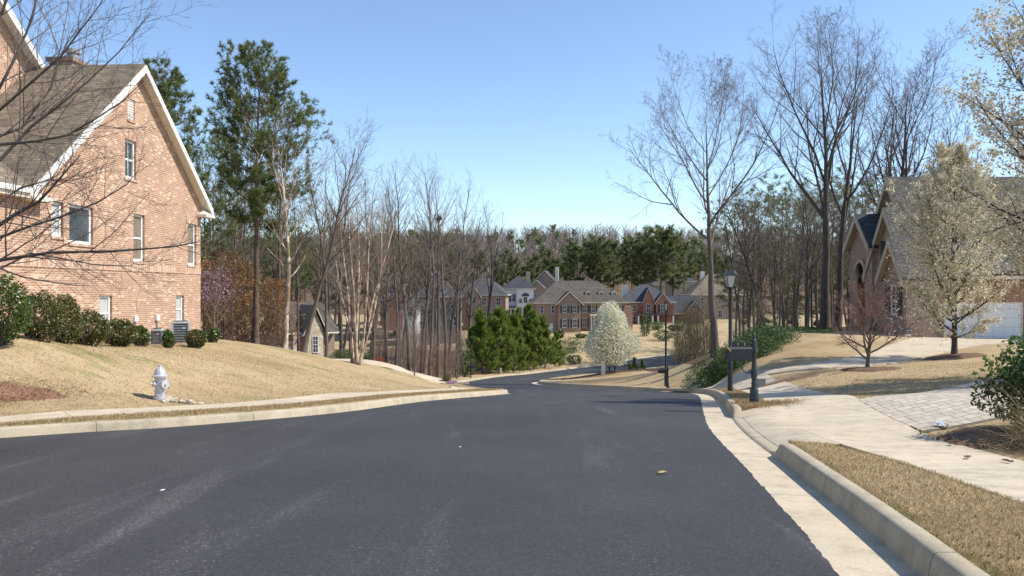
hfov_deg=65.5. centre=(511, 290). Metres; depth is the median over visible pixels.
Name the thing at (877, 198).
pine tree
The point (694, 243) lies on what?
hillside pines
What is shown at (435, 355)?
beech tree
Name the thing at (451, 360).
beech tree
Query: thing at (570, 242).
pine tree
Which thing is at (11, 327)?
shrub
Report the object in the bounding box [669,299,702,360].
thicket shrub
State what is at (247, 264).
beech tree
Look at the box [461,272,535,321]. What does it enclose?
white house
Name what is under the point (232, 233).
bare tree
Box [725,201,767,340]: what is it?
bare tree
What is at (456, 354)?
sapling
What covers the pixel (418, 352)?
sapling
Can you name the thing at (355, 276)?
pine tree
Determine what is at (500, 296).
brick house
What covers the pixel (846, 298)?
pine tree
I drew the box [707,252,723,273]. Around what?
pine tree
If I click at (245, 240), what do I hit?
bare tree
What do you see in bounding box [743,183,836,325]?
pine tree
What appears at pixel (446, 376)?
shrub
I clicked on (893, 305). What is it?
window
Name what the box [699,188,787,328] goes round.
pine tree
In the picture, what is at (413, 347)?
sapling
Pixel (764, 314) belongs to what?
thicket shrub
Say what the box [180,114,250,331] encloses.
pine tree
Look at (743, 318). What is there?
thicket shrub
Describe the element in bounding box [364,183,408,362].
bare tree
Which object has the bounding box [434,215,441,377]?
street lamp
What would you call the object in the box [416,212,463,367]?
bare tree
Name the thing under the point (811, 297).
bare tree
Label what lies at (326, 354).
bare tree
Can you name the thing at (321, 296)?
bare tree
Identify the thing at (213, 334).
shrub
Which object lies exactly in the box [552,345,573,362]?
shrub
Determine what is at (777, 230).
pine tree
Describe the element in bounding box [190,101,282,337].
pine tree
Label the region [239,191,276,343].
bare tree
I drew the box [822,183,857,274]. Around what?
bare tree
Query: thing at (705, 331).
thicket shrub
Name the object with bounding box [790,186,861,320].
pine tree
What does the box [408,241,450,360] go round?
bare tree
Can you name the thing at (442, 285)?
bare tree
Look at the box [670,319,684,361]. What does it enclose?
thicket shrub
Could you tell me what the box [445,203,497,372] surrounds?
bare tree
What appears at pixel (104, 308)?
window
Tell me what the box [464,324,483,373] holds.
young pine
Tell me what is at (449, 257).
pine tree
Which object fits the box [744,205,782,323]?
bare tree
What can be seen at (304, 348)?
bare tree
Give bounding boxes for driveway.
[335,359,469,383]
[646,337,1019,390]
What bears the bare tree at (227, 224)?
on the ground at (812, 347)
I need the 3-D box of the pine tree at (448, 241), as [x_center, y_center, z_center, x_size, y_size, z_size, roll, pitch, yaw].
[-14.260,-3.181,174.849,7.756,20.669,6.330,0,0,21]
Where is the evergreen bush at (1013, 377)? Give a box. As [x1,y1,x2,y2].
[969,323,1023,429]
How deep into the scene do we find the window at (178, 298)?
32.33 m
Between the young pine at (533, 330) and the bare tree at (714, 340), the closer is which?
the bare tree at (714, 340)
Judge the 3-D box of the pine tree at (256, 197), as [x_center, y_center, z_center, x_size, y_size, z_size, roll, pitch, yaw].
[-12.479,-4.741,40.516,6.086,15.805,5.999,0,0,-22]
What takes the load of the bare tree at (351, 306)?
on the ground at (812, 347)
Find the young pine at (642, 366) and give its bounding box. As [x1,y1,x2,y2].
[639,359,646,368]
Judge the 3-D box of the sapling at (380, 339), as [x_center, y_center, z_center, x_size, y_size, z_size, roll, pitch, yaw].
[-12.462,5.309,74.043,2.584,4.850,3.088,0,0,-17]
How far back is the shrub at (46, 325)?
19.67 m
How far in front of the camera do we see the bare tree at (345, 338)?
111.80 m
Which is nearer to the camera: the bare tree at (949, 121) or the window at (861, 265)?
the window at (861, 265)
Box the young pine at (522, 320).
[519,318,534,364]
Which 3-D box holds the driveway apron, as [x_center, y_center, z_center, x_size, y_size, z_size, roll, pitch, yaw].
[4.744,2.554,14.404,0.815,0.883,7.043,0,0,10]
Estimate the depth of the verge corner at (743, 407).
17.81 m
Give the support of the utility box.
on the mulch bed at (790, 379)
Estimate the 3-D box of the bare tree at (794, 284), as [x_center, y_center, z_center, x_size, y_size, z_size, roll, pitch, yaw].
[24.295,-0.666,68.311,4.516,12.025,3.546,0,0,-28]
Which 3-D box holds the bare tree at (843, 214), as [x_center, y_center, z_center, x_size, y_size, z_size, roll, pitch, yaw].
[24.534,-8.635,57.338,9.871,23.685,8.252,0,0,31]
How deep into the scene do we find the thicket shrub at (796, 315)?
57.47 m
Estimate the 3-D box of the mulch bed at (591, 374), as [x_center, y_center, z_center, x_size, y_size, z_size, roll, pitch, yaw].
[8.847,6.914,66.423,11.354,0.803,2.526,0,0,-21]
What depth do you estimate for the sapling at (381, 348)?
65.72 m
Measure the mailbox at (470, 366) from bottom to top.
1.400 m
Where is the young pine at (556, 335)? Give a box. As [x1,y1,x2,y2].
[548,331,566,366]
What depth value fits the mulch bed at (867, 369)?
28.55 m
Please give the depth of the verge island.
50.24 m
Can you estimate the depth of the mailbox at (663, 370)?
42.55 m
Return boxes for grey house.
[415,271,463,344]
[639,279,664,292]
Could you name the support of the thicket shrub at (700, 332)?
on the ground at (812, 347)
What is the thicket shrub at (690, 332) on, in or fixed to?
on the ground at (812, 347)
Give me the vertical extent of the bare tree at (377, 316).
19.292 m
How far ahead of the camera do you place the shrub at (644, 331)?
141.80 m
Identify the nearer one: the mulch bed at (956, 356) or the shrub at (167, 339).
the shrub at (167, 339)
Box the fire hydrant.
[150,365,168,400]
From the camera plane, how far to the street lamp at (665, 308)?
43.95 m
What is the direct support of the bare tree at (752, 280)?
on the ground at (812, 347)
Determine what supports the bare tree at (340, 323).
on the ground at (812, 347)
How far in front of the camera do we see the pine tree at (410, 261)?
158.67 m
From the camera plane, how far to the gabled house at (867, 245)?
46.42 m
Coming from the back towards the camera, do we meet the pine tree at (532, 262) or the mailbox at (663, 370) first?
the pine tree at (532, 262)
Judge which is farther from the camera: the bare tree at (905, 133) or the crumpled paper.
the bare tree at (905, 133)
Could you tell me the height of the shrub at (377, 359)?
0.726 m
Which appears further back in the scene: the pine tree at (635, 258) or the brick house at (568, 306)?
the pine tree at (635, 258)
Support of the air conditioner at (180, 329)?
on the ground at (812, 347)
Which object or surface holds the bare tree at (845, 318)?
on the ground at (812, 347)
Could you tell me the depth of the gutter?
7.44 m
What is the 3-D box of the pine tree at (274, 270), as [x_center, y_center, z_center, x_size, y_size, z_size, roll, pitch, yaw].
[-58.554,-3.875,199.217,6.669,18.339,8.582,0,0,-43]
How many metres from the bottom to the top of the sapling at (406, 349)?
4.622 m
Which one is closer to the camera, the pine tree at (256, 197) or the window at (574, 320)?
the pine tree at (256, 197)
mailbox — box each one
[467,365,474,377]
[658,364,668,387]
[725,333,758,402]
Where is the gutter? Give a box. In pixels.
[532,381,918,575]
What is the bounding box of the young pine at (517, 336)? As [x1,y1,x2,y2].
[497,312,534,372]
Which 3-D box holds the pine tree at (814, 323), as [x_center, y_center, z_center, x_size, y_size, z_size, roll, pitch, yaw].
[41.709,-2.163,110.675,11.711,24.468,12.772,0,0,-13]
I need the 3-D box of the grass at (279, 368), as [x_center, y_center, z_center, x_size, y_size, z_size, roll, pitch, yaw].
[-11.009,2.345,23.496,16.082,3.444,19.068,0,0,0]
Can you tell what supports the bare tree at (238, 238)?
on the ground at (812, 347)
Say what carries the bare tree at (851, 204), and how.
on the ground at (812, 347)
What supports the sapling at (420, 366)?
on the ground at (812, 347)
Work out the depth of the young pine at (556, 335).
100.79 m
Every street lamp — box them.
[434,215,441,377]
[664,300,667,385]
[722,269,737,391]
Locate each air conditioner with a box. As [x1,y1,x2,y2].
[149,328,163,345]
[171,320,189,344]
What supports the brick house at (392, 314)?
on the ground at (812, 347)
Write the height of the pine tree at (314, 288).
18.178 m
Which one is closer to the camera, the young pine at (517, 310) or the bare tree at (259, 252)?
the bare tree at (259, 252)
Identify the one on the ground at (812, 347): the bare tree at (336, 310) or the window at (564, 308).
the bare tree at (336, 310)
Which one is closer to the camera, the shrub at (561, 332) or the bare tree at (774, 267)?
the bare tree at (774, 267)
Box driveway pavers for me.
[859,378,1022,432]
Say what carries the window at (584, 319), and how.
in the brick house at (568, 306)
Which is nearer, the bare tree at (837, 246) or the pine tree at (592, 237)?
the bare tree at (837, 246)
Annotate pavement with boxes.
[0,386,471,422]
[725,374,1023,503]
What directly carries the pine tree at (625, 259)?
on the ground at (812, 347)
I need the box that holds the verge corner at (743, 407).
[739,400,756,410]
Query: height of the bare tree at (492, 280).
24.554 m
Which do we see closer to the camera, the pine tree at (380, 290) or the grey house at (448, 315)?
the grey house at (448, 315)
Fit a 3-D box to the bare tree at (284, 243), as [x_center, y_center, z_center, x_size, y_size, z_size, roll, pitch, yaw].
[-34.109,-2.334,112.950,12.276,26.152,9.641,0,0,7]
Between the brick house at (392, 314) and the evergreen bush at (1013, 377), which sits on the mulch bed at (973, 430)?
the evergreen bush at (1013, 377)
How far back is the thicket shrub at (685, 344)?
50.85 m
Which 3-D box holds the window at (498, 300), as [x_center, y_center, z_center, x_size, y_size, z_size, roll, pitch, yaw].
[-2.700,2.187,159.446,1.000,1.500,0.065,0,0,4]
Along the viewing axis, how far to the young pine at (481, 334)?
83.72 m
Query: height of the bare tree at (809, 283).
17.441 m
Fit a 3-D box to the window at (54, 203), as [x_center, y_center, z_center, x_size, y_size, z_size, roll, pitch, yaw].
[-14.048,-2.192,24.437,0.098,1.056,0.539,0,0,4]
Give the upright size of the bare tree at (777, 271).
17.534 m
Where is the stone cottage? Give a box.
[260,301,338,358]
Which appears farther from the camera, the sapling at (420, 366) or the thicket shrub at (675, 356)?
the sapling at (420, 366)
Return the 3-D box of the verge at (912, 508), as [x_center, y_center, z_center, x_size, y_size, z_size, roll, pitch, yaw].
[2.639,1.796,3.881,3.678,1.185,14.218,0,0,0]
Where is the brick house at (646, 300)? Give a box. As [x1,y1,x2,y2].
[621,284,704,324]
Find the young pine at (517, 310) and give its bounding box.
[514,306,521,333]
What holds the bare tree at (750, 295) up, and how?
on the ground at (812, 347)
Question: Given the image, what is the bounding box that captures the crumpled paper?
[932,420,949,426]
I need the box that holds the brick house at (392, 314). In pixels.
[382,273,407,330]
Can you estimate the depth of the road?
7.93 m
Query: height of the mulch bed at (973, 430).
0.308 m
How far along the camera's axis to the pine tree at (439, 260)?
166.06 m
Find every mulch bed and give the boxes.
[0,381,65,401]
[460,368,531,373]
[566,368,657,378]
[586,369,642,376]
[734,375,819,390]
[839,366,901,371]
[922,353,987,360]
[934,425,1023,449]
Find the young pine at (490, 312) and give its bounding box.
[480,311,505,371]
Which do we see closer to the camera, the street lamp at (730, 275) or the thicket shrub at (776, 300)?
the street lamp at (730, 275)
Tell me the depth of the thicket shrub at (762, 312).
54.53 m
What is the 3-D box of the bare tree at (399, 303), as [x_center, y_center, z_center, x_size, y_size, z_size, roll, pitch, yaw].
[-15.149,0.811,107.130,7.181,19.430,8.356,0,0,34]
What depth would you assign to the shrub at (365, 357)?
59.78 m
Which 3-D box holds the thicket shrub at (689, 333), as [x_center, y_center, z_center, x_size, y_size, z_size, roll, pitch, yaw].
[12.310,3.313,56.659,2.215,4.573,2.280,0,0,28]
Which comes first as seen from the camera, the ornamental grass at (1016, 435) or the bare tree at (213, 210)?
the ornamental grass at (1016, 435)
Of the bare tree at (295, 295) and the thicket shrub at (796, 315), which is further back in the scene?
the bare tree at (295, 295)
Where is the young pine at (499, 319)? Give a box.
[484,306,518,373]
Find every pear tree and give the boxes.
[582,300,640,370]
[883,134,1019,353]
[931,0,1023,315]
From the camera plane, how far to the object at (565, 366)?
98.04 m
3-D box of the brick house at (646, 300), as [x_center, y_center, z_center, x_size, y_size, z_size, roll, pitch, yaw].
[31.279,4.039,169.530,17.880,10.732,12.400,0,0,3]
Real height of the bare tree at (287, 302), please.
13.187 m
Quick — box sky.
[8,0,1023,261]
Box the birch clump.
[312,163,420,365]
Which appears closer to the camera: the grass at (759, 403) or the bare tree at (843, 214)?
the grass at (759, 403)
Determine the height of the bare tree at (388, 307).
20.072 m
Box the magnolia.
[454,340,481,376]
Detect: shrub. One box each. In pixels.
[0,272,42,346]
[10,289,75,342]
[41,293,92,344]
[67,308,114,346]
[105,318,139,346]
[132,324,153,346]
[158,328,177,347]
[182,328,207,347]
[201,252,237,329]
[205,327,220,342]
[334,349,350,358]
[363,351,377,359]
[375,357,384,361]
[441,374,451,381]
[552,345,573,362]
[557,329,564,337]
[558,336,585,352]
[566,355,581,364]
[575,333,586,337]
[637,316,654,335]
[650,321,664,329]
[652,329,673,340]
[667,324,678,329]
[668,327,684,365]
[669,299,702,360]
[669,329,684,364]
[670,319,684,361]
[671,299,691,363]
[673,308,699,361]
[674,321,684,330]
[675,300,697,362]
[681,309,696,360]
[685,304,708,358]
[687,294,708,356]
[689,328,698,358]
[690,286,719,354]
[692,324,703,356]
[698,306,710,353]
[701,307,721,352]
[732,313,744,338]
[733,300,750,336]
[735,308,754,340]
[745,289,770,328]
[752,290,770,325]
[754,300,769,325]
[766,280,795,325]
[770,307,779,325]
[778,281,792,325]
[784,289,801,325]
[789,301,803,329]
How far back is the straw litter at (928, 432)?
11.64 m
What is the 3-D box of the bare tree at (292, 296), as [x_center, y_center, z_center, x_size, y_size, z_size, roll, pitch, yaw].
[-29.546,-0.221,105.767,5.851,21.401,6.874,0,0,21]
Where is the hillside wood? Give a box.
[208,223,849,291]
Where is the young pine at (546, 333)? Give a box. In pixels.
[533,314,562,368]
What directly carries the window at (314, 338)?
in the stone cottage
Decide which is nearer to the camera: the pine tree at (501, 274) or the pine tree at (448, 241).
the pine tree at (448, 241)
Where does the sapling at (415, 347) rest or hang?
on the ground at (812, 347)
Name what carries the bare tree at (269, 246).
on the ground at (812, 347)
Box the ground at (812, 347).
[0,253,1023,460]
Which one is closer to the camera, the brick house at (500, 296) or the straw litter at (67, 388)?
the straw litter at (67, 388)
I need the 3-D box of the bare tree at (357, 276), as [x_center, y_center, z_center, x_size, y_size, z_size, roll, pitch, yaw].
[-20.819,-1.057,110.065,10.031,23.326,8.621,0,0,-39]
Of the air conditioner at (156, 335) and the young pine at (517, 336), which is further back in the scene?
the young pine at (517, 336)
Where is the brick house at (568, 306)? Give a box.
[528,278,632,332]
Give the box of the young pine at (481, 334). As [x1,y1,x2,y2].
[464,308,500,373]
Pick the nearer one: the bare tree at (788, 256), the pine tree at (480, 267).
the bare tree at (788, 256)
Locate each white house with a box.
[400,296,422,345]
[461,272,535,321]
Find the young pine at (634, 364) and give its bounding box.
[627,357,638,369]
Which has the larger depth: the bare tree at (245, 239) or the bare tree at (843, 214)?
the bare tree at (245, 239)
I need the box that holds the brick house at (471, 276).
[457,263,488,287]
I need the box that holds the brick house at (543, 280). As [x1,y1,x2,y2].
[530,267,558,296]
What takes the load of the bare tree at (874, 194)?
on the ground at (812, 347)
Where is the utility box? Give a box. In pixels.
[757,378,765,387]
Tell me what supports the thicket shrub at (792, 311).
on the ground at (812, 347)
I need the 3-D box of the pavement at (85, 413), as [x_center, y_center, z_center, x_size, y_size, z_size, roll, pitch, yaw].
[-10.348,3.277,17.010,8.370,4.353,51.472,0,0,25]
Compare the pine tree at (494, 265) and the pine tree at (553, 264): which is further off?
the pine tree at (494, 265)
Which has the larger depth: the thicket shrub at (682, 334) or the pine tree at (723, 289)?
the pine tree at (723, 289)
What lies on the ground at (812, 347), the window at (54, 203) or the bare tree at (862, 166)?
the bare tree at (862, 166)
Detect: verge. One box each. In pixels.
[0,383,503,426]
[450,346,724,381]
[788,441,1023,575]
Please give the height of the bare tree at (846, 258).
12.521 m
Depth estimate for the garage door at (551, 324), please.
149.02 m
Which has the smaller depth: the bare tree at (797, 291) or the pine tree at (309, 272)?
the bare tree at (797, 291)
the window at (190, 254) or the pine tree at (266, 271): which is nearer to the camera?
the window at (190, 254)
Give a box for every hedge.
[680,319,804,389]
[753,325,854,332]
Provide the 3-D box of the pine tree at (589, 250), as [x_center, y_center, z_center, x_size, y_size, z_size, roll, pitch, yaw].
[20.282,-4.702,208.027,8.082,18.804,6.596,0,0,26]
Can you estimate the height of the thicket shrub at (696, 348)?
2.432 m
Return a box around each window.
[52,202,60,236]
[69,205,90,244]
[99,296,109,327]
[125,140,133,179]
[134,214,141,261]
[176,296,181,320]
[188,224,193,265]
[312,336,317,352]
[482,298,486,304]
[496,298,500,304]
[512,294,515,301]
[523,297,527,302]
[562,306,566,312]
[562,319,566,327]
[573,319,576,327]
[583,318,586,326]
[646,304,650,311]
[660,305,664,311]
[718,310,722,317]
[861,265,864,313]
[891,285,897,314]
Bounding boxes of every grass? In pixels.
[0,334,438,415]
[702,397,818,407]
[710,386,767,404]
[779,361,1008,398]
[940,383,1023,457]
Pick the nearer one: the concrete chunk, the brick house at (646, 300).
the concrete chunk
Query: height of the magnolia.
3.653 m
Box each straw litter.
[0,371,119,405]
[908,420,1023,450]
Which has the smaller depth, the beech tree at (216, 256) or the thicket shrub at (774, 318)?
the beech tree at (216, 256)
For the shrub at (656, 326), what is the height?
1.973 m
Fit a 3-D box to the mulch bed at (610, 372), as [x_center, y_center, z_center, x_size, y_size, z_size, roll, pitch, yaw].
[8.402,6.815,66.097,5.627,0.615,3.419,0,0,0]
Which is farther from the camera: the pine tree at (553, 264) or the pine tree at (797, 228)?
the pine tree at (553, 264)
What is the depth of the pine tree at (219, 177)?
63.47 m
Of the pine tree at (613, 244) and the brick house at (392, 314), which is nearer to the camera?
the brick house at (392, 314)
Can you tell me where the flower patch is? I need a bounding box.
[447,380,456,383]
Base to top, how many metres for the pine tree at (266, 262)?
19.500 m
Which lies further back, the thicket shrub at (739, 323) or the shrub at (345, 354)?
the shrub at (345, 354)
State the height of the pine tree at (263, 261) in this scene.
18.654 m
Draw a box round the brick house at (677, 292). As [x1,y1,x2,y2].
[663,273,696,296]
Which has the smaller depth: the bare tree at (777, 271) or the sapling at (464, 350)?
the sapling at (464, 350)
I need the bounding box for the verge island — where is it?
[541,365,683,387]
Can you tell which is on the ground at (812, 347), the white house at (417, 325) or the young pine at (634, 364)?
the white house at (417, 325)
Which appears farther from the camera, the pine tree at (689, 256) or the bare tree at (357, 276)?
the pine tree at (689, 256)
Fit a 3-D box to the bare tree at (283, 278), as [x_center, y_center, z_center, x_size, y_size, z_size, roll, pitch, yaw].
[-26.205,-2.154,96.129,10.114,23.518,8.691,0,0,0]
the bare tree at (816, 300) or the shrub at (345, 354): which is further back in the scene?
the bare tree at (816, 300)
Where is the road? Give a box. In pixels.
[0,352,839,575]
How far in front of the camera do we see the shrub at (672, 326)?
149.42 m
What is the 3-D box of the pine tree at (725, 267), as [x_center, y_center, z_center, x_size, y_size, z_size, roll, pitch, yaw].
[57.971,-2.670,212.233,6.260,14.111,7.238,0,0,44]
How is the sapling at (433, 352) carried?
on the ground at (812, 347)
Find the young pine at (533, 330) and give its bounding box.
[516,309,557,369]
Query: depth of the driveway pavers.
15.52 m
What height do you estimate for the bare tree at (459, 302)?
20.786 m
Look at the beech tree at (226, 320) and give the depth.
41.93 m
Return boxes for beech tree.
[201,243,264,339]
[201,252,267,341]
[201,258,239,339]
[201,293,233,339]
[211,259,284,342]
[225,296,263,341]
[228,271,283,344]
[247,277,285,345]
[259,279,305,348]
[271,297,299,349]
[431,353,442,376]
[441,347,455,374]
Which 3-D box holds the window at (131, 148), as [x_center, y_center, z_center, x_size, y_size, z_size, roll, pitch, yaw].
[-13.773,-4.691,28.544,0.098,1.371,0.710,0,0,4]
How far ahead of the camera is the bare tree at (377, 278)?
88.33 m
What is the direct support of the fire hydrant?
on the ground at (812, 347)
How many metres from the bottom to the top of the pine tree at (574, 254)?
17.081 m
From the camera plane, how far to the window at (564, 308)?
148.05 m
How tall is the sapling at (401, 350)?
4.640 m
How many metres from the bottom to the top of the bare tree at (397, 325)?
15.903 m
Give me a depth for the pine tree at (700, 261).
221.64 m
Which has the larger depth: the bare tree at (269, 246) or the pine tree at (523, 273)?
the pine tree at (523, 273)
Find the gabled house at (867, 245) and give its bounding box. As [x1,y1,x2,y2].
[842,177,1023,337]
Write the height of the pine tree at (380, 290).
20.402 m
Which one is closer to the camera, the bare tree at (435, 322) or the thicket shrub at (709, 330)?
the thicket shrub at (709, 330)
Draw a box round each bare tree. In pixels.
[0,0,247,314]
[196,154,226,330]
[201,194,273,303]
[203,163,263,338]
[209,178,260,339]
[211,180,262,324]
[212,175,278,341]
[212,187,268,327]
[230,84,351,348]
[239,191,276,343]
[252,176,318,301]
[252,179,312,299]
[260,198,307,301]
[269,206,317,301]
[269,212,312,301]
[285,118,337,357]
[289,192,356,300]
[292,196,355,300]
[301,107,380,352]
[305,210,373,323]
[309,203,348,312]
[316,140,372,355]
[327,222,374,358]
[331,208,382,348]
[332,224,365,351]
[339,165,398,360]
[350,213,413,336]
[353,190,419,357]
[357,201,402,358]
[361,210,405,362]
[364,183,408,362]
[374,236,424,365]
[375,166,415,365]
[378,157,425,370]
[390,210,436,368]
[396,149,467,373]
[397,221,454,373]
[398,227,447,371]
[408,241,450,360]
[410,165,460,375]
[411,206,467,356]
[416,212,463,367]
[423,170,473,378]
[428,208,494,369]
[439,213,486,363]
[442,167,483,377]
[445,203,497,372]
[458,196,513,322]
[599,44,830,357]
[698,187,760,332]
[713,191,765,326]
[720,1,882,327]
[723,183,770,325]
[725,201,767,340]
[730,186,769,332]
[732,189,774,329]
[742,194,800,325]
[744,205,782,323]
[751,214,783,312]
[754,217,796,319]
[762,181,804,324]
[769,216,815,324]
[772,202,802,326]
[782,181,822,329]
[783,0,928,326]
[784,175,831,325]
[784,207,834,326]
[787,182,839,277]
[789,169,843,326]
[794,193,834,325]
[818,177,850,326]
[818,204,857,293]
[819,202,856,326]
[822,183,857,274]
[827,273,931,366]
[830,174,876,233]
[831,207,864,326]
[837,42,943,205]
[849,16,971,185]
[851,185,875,217]
[855,184,882,213]
[856,44,965,179]
[868,186,876,213]
[892,64,1005,176]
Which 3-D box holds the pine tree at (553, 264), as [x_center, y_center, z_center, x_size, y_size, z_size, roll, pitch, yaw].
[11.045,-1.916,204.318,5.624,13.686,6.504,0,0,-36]
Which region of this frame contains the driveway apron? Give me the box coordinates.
[742,407,842,446]
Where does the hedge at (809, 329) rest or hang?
on the ground at (812, 347)
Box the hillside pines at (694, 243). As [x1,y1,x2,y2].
[202,224,849,280]
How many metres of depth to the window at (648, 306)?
165.36 m
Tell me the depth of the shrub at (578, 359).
105.65 m
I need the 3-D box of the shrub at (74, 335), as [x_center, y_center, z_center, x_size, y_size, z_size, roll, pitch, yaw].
[-11.871,0.796,20.974,1.346,1.464,1.230,0,0,0]
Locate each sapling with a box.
[369,324,389,356]
[369,336,390,356]
[372,315,394,360]
[372,329,388,359]
[378,332,401,363]
[382,306,428,367]
[386,344,394,364]
[388,328,409,366]
[398,327,429,369]
[398,333,418,369]
[398,336,406,369]
[399,296,426,375]
[406,325,432,371]
[411,330,441,372]
[420,334,448,376]
[423,325,443,373]
[427,331,451,372]
[433,327,462,377]
[435,347,461,377]
[443,332,470,378]
[449,327,468,377]
[454,334,475,372]
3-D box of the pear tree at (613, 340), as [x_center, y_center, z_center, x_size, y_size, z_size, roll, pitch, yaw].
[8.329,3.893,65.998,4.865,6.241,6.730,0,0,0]
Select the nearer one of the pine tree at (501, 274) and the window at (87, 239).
the window at (87, 239)
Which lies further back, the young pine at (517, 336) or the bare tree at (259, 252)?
the bare tree at (259, 252)
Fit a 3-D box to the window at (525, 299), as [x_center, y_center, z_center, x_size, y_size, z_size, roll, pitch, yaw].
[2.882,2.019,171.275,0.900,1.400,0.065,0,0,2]
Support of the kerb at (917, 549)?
on the ground at (812, 347)
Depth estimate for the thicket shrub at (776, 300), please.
51.06 m
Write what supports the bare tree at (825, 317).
on the ground at (812, 347)
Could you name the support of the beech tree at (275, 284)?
on the ground at (812, 347)
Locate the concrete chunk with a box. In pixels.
[163,396,173,401]
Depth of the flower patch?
52.97 m
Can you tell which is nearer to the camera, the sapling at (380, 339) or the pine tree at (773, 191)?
the sapling at (380, 339)
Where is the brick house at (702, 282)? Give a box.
[679,271,749,318]
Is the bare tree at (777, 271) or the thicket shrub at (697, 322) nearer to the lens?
the thicket shrub at (697, 322)
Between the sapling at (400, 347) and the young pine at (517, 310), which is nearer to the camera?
the sapling at (400, 347)
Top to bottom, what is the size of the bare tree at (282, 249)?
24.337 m
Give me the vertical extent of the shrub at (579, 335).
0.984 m
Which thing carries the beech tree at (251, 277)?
on the ground at (812, 347)
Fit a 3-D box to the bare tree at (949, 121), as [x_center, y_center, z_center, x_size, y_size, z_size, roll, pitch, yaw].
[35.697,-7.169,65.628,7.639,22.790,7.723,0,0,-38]
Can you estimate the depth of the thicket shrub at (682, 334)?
52.42 m
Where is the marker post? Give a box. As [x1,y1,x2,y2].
[601,361,605,374]
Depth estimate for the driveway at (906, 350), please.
35.32 m
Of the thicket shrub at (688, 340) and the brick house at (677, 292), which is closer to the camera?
the thicket shrub at (688, 340)
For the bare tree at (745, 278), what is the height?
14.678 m
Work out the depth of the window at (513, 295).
171.86 m
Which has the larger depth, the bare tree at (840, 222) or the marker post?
the marker post
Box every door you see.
[547,323,552,331]
[725,347,728,360]
[944,302,1022,337]
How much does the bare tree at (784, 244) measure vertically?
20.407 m
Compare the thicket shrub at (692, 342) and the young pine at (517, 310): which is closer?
the thicket shrub at (692, 342)
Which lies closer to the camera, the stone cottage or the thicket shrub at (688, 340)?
the thicket shrub at (688, 340)
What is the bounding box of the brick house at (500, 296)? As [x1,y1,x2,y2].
[462,278,510,329]
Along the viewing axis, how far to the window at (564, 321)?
148.01 m
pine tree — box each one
[141,57,239,264]
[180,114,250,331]
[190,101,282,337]
[194,139,248,310]
[203,37,325,343]
[203,124,284,330]
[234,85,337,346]
[244,243,267,299]
[253,241,271,306]
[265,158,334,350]
[265,242,285,280]
[290,230,319,299]
[298,246,316,301]
[305,249,345,309]
[324,225,357,334]
[337,232,371,330]
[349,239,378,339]
[370,235,392,325]
[380,237,415,335]
[396,238,420,292]
[413,228,441,288]
[422,238,446,283]
[439,231,459,280]
[445,244,467,286]
[469,249,494,281]
[492,259,503,281]
[494,262,510,286]
[505,255,521,283]
[518,265,532,281]
[525,252,542,282]
[539,257,554,273]
[548,257,566,276]
[558,262,571,280]
[559,244,590,280]
[562,238,581,276]
[577,237,602,280]
[585,233,604,278]
[587,235,617,283]
[600,250,620,287]
[601,240,626,288]
[615,240,629,284]
[616,234,643,289]
[625,243,656,285]
[634,236,657,283]
[640,231,657,283]
[641,221,681,291]
[656,237,696,295]
[676,239,697,290]
[686,199,775,303]
[686,259,699,280]
[694,250,707,277]
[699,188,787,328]
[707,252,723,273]
[719,171,804,330]
[720,255,737,283]
[732,198,808,322]
[739,172,822,325]
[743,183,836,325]
[757,177,836,303]
[772,188,845,326]
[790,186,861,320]
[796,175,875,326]
[813,161,896,274]
[814,170,883,306]
[854,167,911,213]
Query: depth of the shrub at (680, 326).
149.66 m
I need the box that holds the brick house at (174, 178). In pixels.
[0,0,214,341]
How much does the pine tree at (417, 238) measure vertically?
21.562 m
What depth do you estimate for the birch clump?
41.57 m
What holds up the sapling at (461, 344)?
on the ground at (812, 347)
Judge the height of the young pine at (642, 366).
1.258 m
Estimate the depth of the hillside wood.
342.84 m
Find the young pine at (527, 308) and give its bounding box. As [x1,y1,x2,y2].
[522,303,540,338]
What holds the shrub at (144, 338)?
on the ground at (812, 347)
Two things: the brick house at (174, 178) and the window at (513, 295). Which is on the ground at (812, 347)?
the brick house at (174, 178)
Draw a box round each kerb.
[0,351,698,437]
[539,365,990,575]
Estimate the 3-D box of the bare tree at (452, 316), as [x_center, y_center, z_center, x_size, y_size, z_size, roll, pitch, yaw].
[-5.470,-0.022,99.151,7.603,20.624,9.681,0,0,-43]
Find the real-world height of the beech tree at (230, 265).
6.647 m
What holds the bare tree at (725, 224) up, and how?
on the ground at (812, 347)
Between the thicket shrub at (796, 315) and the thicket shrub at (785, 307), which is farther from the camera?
the thicket shrub at (796, 315)
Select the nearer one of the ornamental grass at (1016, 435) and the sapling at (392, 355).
the ornamental grass at (1016, 435)
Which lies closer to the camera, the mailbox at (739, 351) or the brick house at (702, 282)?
the mailbox at (739, 351)
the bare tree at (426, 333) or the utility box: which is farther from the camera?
the bare tree at (426, 333)
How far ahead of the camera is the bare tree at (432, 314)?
62.26 m
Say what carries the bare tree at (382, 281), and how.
on the ground at (812, 347)
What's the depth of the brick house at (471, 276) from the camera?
204.79 m
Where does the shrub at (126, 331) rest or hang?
on the ground at (812, 347)
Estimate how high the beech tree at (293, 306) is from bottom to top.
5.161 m
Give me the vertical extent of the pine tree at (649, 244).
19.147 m
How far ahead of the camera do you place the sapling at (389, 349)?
65.03 m

